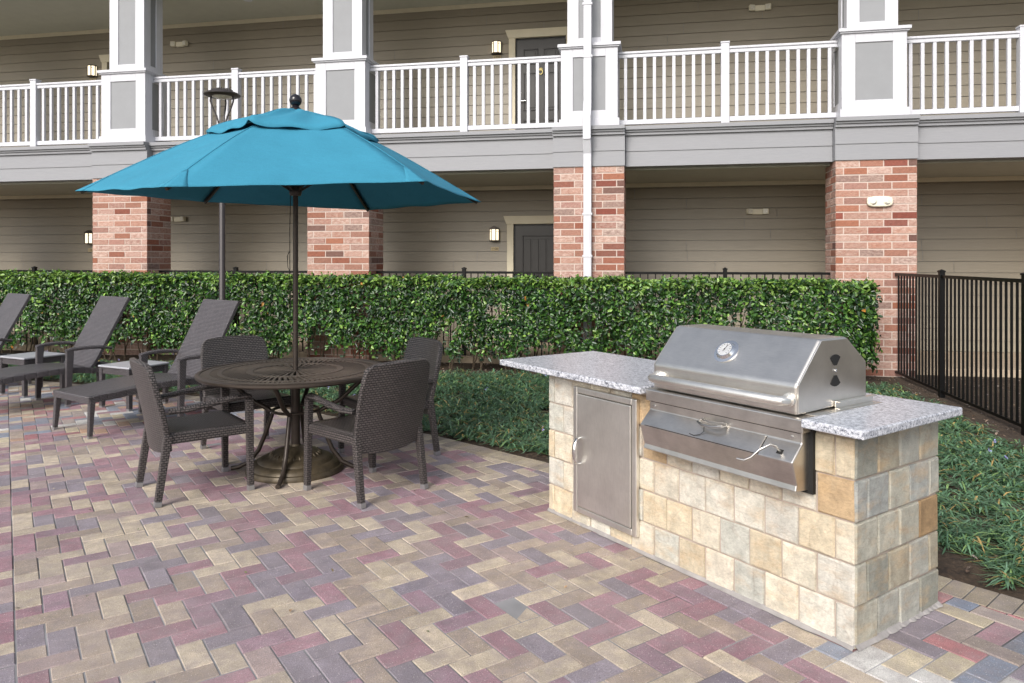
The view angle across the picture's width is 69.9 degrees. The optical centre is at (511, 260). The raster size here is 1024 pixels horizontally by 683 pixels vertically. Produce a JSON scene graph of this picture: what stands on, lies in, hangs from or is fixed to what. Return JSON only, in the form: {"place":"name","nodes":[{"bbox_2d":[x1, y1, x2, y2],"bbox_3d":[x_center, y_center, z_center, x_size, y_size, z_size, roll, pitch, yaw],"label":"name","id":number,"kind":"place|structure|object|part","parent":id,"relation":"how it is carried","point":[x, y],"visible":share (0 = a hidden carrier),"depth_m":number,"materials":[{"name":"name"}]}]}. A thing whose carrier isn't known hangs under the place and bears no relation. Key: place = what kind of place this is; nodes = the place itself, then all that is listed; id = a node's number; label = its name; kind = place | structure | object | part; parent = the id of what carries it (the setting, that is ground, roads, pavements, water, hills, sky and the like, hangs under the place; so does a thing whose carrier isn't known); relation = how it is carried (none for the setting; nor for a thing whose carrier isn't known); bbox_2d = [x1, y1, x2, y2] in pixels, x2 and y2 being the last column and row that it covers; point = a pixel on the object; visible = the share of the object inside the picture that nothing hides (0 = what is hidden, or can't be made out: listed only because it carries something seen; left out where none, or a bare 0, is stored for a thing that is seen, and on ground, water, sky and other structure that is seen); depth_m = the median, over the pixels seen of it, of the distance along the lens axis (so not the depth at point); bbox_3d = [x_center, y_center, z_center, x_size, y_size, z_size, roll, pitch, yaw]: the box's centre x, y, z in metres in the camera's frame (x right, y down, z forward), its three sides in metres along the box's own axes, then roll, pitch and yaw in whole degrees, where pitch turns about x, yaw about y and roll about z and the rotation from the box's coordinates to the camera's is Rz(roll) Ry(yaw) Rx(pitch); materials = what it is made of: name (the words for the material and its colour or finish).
{"place":"outdoors","nodes":[
{"label":"outdoors","id":0,"kind":"place"},
{"bbox_2d":[2,331,1020,377],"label":"walkway","id":1,"kind":"structure","parent":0,"point":[468,358],"depth_m":11.25,"materials":[{"name":"concrete"}]},
{"bbox_2d":[0,381,1023,682],"bbox_3d":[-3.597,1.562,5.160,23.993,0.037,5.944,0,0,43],"label":"patio paving","id":2,"kind":"structure","parent":0,"point":[706,623],"depth_m":3.46,"materials":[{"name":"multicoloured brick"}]},
{"bbox_2d":[0,293,31,385],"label":"sun lounger","id":3,"kind":"object","parent":2,"relation":"on","point":[12,306],"visible":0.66,"depth_m":9.08,"materials":[{"name":"grey wicker"}]},
{"bbox_2d":[0,351,64,397],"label":"side table","id":4,"kind":"object","parent":2,"relation":"on","point":[24,358],"visible":0.55,"depth_m":8.45,"materials":[{"name":"grey wicker"}]},
{"bbox_2d":[0,296,130,406],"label":"sun lounger","id":5,"kind":"object","parent":2,"relation":"on","point":[83,354],"visible":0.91,"depth_m":8.15,"materials":[{"name":"grey wicker"}]},
{"bbox_2d":[98,359,168,410],"bbox_3d":[-4.040,1.325,7.830,0.490,0.450,0.490,0,0,26],"label":"side table","id":6,"kind":"object","parent":2,"relation":"on","point":[123,368],"visible":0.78,"depth_m":7.71,"materials":[{"name":"grey wicker"}]},
{"bbox_2d":[52,299,239,438],"bbox_3d":[-3.511,0.984,7.164,0.776,1.131,1.536,0,0,34],"label":"sun lounger","id":7,"kind":"object","parent":2,"relation":"on","point":[213,318],"visible":0.73,"depth_m":7.17,"materials":[{"name":"grey wicker"}]},
{"bbox_2d":[129,357,254,507],"bbox_3d":[-2.193,1.098,4.966,0.692,0.910,0.634,0,0,-38],"label":"wicker chair","id":8,"kind":"object","parent":2,"relation":"on","point":[162,433],"visible":1,"depth_m":4.83,"materials":[{"name":"brown wicker"}]},
{"bbox_2d":[200,335,290,449],"bbox_3d":[-2.180,1.098,6.002,0.634,0.910,0.692,0,0,-40],"label":"wicker chair","id":9,"kind":"object","parent":2,"relation":"on","point":[216,351],"visible":0.44,"depth_m":6.13,"materials":[{"name":"brown wicker"}]},
{"bbox_2d":[3,399,566,631],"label":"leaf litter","id":10,"kind":"object","parent":2,"relation":"on","point":[246,571],"visible":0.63,"depth_m":3.62,"materials":[{"name":"brown plant"}]},
{"bbox_2d":[194,357,381,488],"bbox_3d":[-1.605,1.179,5.430,1.376,0.745,1.376,0,0,0],"label":"patio table","id":11,"kind":"object","parent":2,"relation":"on","point":[275,375],"visible":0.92,"depth_m":5.36,"materials":[{"name":"brown metal"}]},
{"bbox_2d":[245,443,343,483],"bbox_3d":[-1.605,1.377,5.430,0.704,0.345,0.704,0,0,0],"label":"umbrella base","id":12,"kind":"object","parent":2,"relation":"on","point":[268,466],"visible":0.77,"depth_m":5.25,"materials":[{"name":"brown metal"}]},
{"bbox_2d":[76,94,480,369],"bbox_3d":[-1.605,0.053,5.435,2.716,2.573,2.809,0,0,0],"label":"patio umbrella","id":13,"kind":"object","parent":12,"relation":"on","point":[295,155],"visible":1,"depth_m":4.88,"materials":[{"name":"teal fabric"}]},
{"bbox_2d":[303,358,429,508],"bbox_3d":[-0.959,1.098,4.944,0.692,0.910,0.634,0,0,41],"label":"wicker chair","id":14,"kind":"object","parent":2,"relation":"on","point":[386,415],"visible":1,"depth_m":4.75,"materials":[{"name":"brown wicker"}]},
{"bbox_2d":[338,337,442,467],"bbox_3d":[-0.956,1.098,5.893,0.692,0.910,0.634,0,0,-37],"label":"wicker chair","id":15,"kind":"object","parent":2,"relation":"on","point":[430,350],"visible":0.48,"depth_m":5.87,"materials":[{"name":"brown wicker"}]},
{"bbox_2d":[500,351,961,650],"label":"grill island","id":16,"kind":"structure","parent":2,"relation":"on","point":[846,555],"depth_m":3.25,"materials":[{"name":"stone"}]},
{"bbox_3d":[0.493,1.102,4.075,0.088,0.732,0.524,0,0,-35],"label":"access door","id":17,"kind":"part","parent":16,"relation":"part of","materials":[{"name":"metal"}]},
{"bbox_2d":[640,324,882,494],"bbox_3d":[1.123,0.655,3.500,0.739,0.634,0.916,0,0,-35],"label":"barbecue grill","id":18,"kind":"object","parent":16,"relation":"on","point":[741,401],"visible":0.98,"depth_m":3.28,"materials":[{"name":"silver metal"}]},
{"bbox_2d":[645,410,765,452],"bbox_3d":[0.886,0.793,3.424,0.069,0.067,0.662,0,0,-35],"label":"ash door","id":19,"kind":"structure","parent":18,"relation":"in","point":[736,438],"depth_m":3.38,"materials":[{"name":"silver metal"}]},
{"bbox_2d":[0,350,1023,600],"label":"planting bed","id":20,"kind":"object","parent":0,"point":[952,566],"visible":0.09,"depth_m":6.91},
{"bbox_2d":[203,87,240,299],"bbox_3d":[-3.760,-0.336,9.500,0.456,3.772,0.456,0,0,0],"label":"lamp post","id":21,"kind":"object","parent":20,"relation":"on","point":[225,94],"visible":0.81,"depth_m":9.47,"materials":[{"name":"metal"}]},
{"bbox_2d":[0,268,882,373],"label":"hedge","id":22,"kind":"object","parent":20,"relation":"on","point":[858,329],"visible":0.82,"depth_m":10.11,"materials":[{"name":"green plant"}]},
{"bbox_2d":[376,267,553,356],"bbox_3d":[-0.730,0.844,11.175,2.825,1.492,0.068,0,0,11],"label":"metal fence","id":23,"kind":"object","parent":20,"relation":"on","point":[463,272],"visible":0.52,"depth_m":11.14,"materials":[{"name":"black metal"}]},
{"bbox_2d":[8,358,1023,590],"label":"ground cover","id":24,"kind":"object","parent":20,"relation":"on","point":[977,458],"visible":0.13,"depth_m":6.00,"materials":[{"name":"green plant"}]},
{"bbox_2d":[45,350,1007,458],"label":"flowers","id":25,"kind":"object","parent":24,"relation":"on","point":[543,429],"visible":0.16,"depth_m":5.59,"materials":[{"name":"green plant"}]},
{"bbox_2d":[59,362,1019,584],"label":"mulch chips","id":26,"kind":"object","parent":20,"relation":"on","point":[969,567],"visible":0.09,"depth_m":7.40,"materials":[{"name":"brown wood"}]},
{"bbox_2d":[895,269,1023,435],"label":"metal fence","id":27,"kind":"object","parent":20,"relation":"on","point":[941,276],"visible":0.94,"depth_m":7.74,"materials":[{"name":"black metal"}]},
{"label":"ground","id":28,"kind":"structure","parent":0,"visible":0},
{"bbox_2d":[0,266,92,343],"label":"metal fence","id":29,"kind":"object","parent":28,"relation":"on","point":[34,268],"visible":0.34,"depth_m":12.60,"materials":[{"name":"black metal"}]},
{"bbox_2d":[159,267,306,350],"bbox_3d":[-4.488,0.844,11.902,2.790,1.492,0.068,0,0,11],"label":"metal fence","id":30,"kind":"object","parent":28,"relation":"on","point":[235,270],"visible":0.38,"depth_m":11.88,"materials":[{"name":"black metal"}]},
{"bbox_2d":[0,0,1023,376],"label":"apartment building","id":31,"kind":"structure","parent":28,"relation":"on","point":[674,196],"depth_m":12.05,"materials":[{"name":"paint"}]},
{"bbox_2d":[0,79,100,146],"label":"balcony railing","id":32,"kind":"object","parent":31,"relation":"attached to","point":[35,86],"visible":0.86,"depth_m":12.58,"materials":[{"name":"white paint"}]},
{"bbox_2d":[84,230,92,243],"bbox_3d":[-8.396,-0.463,14.519,0.184,0.275,0.124,0,0,11],"label":"wall lantern","id":33,"kind":"object","parent":31,"relation":"attached to","point":[88,236],"depth_m":14.48,"materials":[{"name":"beige glass"}]},
{"bbox_2d":[86,65,97,77],"bbox_3d":[-8.338,-3.760,14.508,0.184,0.240,0.124,0,0,11],"label":"wall lantern","id":34,"kind":"object","parent":31,"relation":"attached to","point":[92,71],"depth_m":14.47,"materials":[{"name":"beige glass"}]},
{"bbox_2d":[99,54,109,69],"bbox_3d":[-7.559,-2.964,14.405,1.257,2.208,0.070,0,0,11],"label":"entry door","id":35,"kind":"structure","parent":31,"relation":"in","point":[105,59],"depth_m":14.47,"materials":[{"name":"metal"}]},
{"bbox_2d":[171,217,185,221],"bbox_3d":[-6.475,-0.798,14.152,0.360,0.095,0.103,0,0,11],"label":"emergency light","id":36,"kind":"object","parent":31,"relation":"attached to","point":[177,219],"visible":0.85,"depth_m":14.15,"materials":[{"name":"plastic"}]},
{"bbox_2d":[170,40,187,46],"bbox_3d":[-6.428,-4.186,14.143,0.360,0.095,0.103,0,0,11],"label":"emergency light","id":37,"kind":"object","parent":31,"relation":"attached to","point":[179,44],"visible":1,"depth_m":14.13,"materials":[{"name":"plastic"}]},
{"bbox_2d":[153,68,314,141],"bbox_3d":[-4.485,-2.520,11.921,2.990,1.200,0.128,0,0,11],"label":"balcony railing","id":38,"kind":"object","parent":31,"relation":"attached to","point":[237,75],"visible":0.73,"depth_m":11.96,"materials":[{"name":"white paint"}]},
{"bbox_2d":[370,55,560,133],"bbox_3d":[-0.727,-2.520,11.195,3.025,1.200,0.128,0,0,11],"label":"balcony railing","id":39,"kind":"object","parent":31,"relation":"attached to","point":[464,63],"visible":0.92,"depth_m":11.14,"materials":[{"name":"white paint"}]},
{"bbox_2d":[489,226,499,240],"bbox_3d":[-0.315,-0.477,12.958,0.184,0.275,0.124,0,0,11],"label":"wall lantern","id":40,"kind":"object","parent":31,"relation":"attached to","point":[494,233],"depth_m":12.91,"materials":[{"name":"beige glass"}]},
{"bbox_2d":[491,247,498,250],"bbox_3d":[-0.306,-0.207,13.004,0.140,0.064,0.015,0,0,11],"label":"number plate","id":41,"kind":"object","parent":31,"relation":"attached to","point":[494,248],"visible":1,"depth_m":13.00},
{"bbox_2d":[491,40,501,54],"bbox_3d":[-0.277,-3.773,12.951,0.184,0.240,0.124,0,0,11],"label":"wall lantern","id":42,"kind":"object","parent":31,"relation":"attached to","point":[496,47],"depth_m":12.91,"materials":[{"name":"beige glass"}]},
{"bbox_2d":[503,215,553,341],"bbox_3d":[0.473,0.324,12.873,1.257,2.222,0.110,0,0,11],"label":"entry door","id":43,"kind":"structure","parent":31,"relation":"in","point":[534,245],"depth_m":12.90,"materials":[{"name":"wood"}]},
{"bbox_2d":[505,26,566,129],"bbox_3d":[0.505,-2.964,12.867,1.257,2.208,0.110,0,0,11],"label":"entry door","id":44,"kind":"structure","parent":31,"relation":"in","point":[539,47],"depth_m":12.89,"materials":[{"name":"wood"}]},
{"bbox_2d":[582,0,592,346],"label":"downspout","id":45,"kind":"object","parent":31,"relation":"attached to","point":[587,213],"visible":0.91,"depth_m":10.43,"materials":[{"name":"white paint"}]},
{"bbox_2d":[618,40,837,124],"bbox_3d":[3.044,-2.520,10.466,3.015,1.200,0.128,0,0,11],"label":"balcony railing","id":46,"kind":"object","parent":31,"relation":"attached to","point":[724,50],"visible":0.97,"depth_m":10.41,"materials":[{"name":"white paint"}]},
{"bbox_2d":[746,208,768,214],"bbox_3d":[4.066,-0.810,12.115,0.360,0.095,0.103,0,0,11],"label":"emergency light","id":47,"kind":"object","parent":31,"relation":"attached to","point":[758,211],"visible":1,"depth_m":12.11,"materials":[{"name":"plastic"}]},
{"bbox_2d":[749,3,770,10],"bbox_3d":[4.103,-4.184,12.108,0.360,0.095,0.103,0,0,11],"label":"emergency light","id":48,"kind":"object","parent":31,"relation":"attached to","point":[760,7],"visible":1,"depth_m":12.10,"materials":[{"name":"plastic"}]},
{"bbox_2d":[867,196,892,206],"bbox_3d":[4.897,-0.786,9.741,0.319,0.144,0.082,0,0,11],"label":"emergency light","id":49,"kind":"object","parent":31,"relation":"attached to","point":[879,201],"visible":1,"depth_m":9.73,"materials":[{"name":"plastic"}]},
{"bbox_2d":[907,25,1023,114],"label":"balcony railing","id":50,"kind":"object","parent":31,"relation":"attached to","point":[996,37],"visible":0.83,"depth_m":9.84,"materials":[{"name":"white paint"}]},
{"bbox_2d":[625,268,829,359],"bbox_3d":[3.040,0.844,10.447,2.815,1.492,0.068,0,0,11],"label":"metal fence","id":51,"kind":"object","parent":28,"relation":"on","point":[724,273],"visible":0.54,"depth_m":10.42,"materials":[{"name":"black metal"}]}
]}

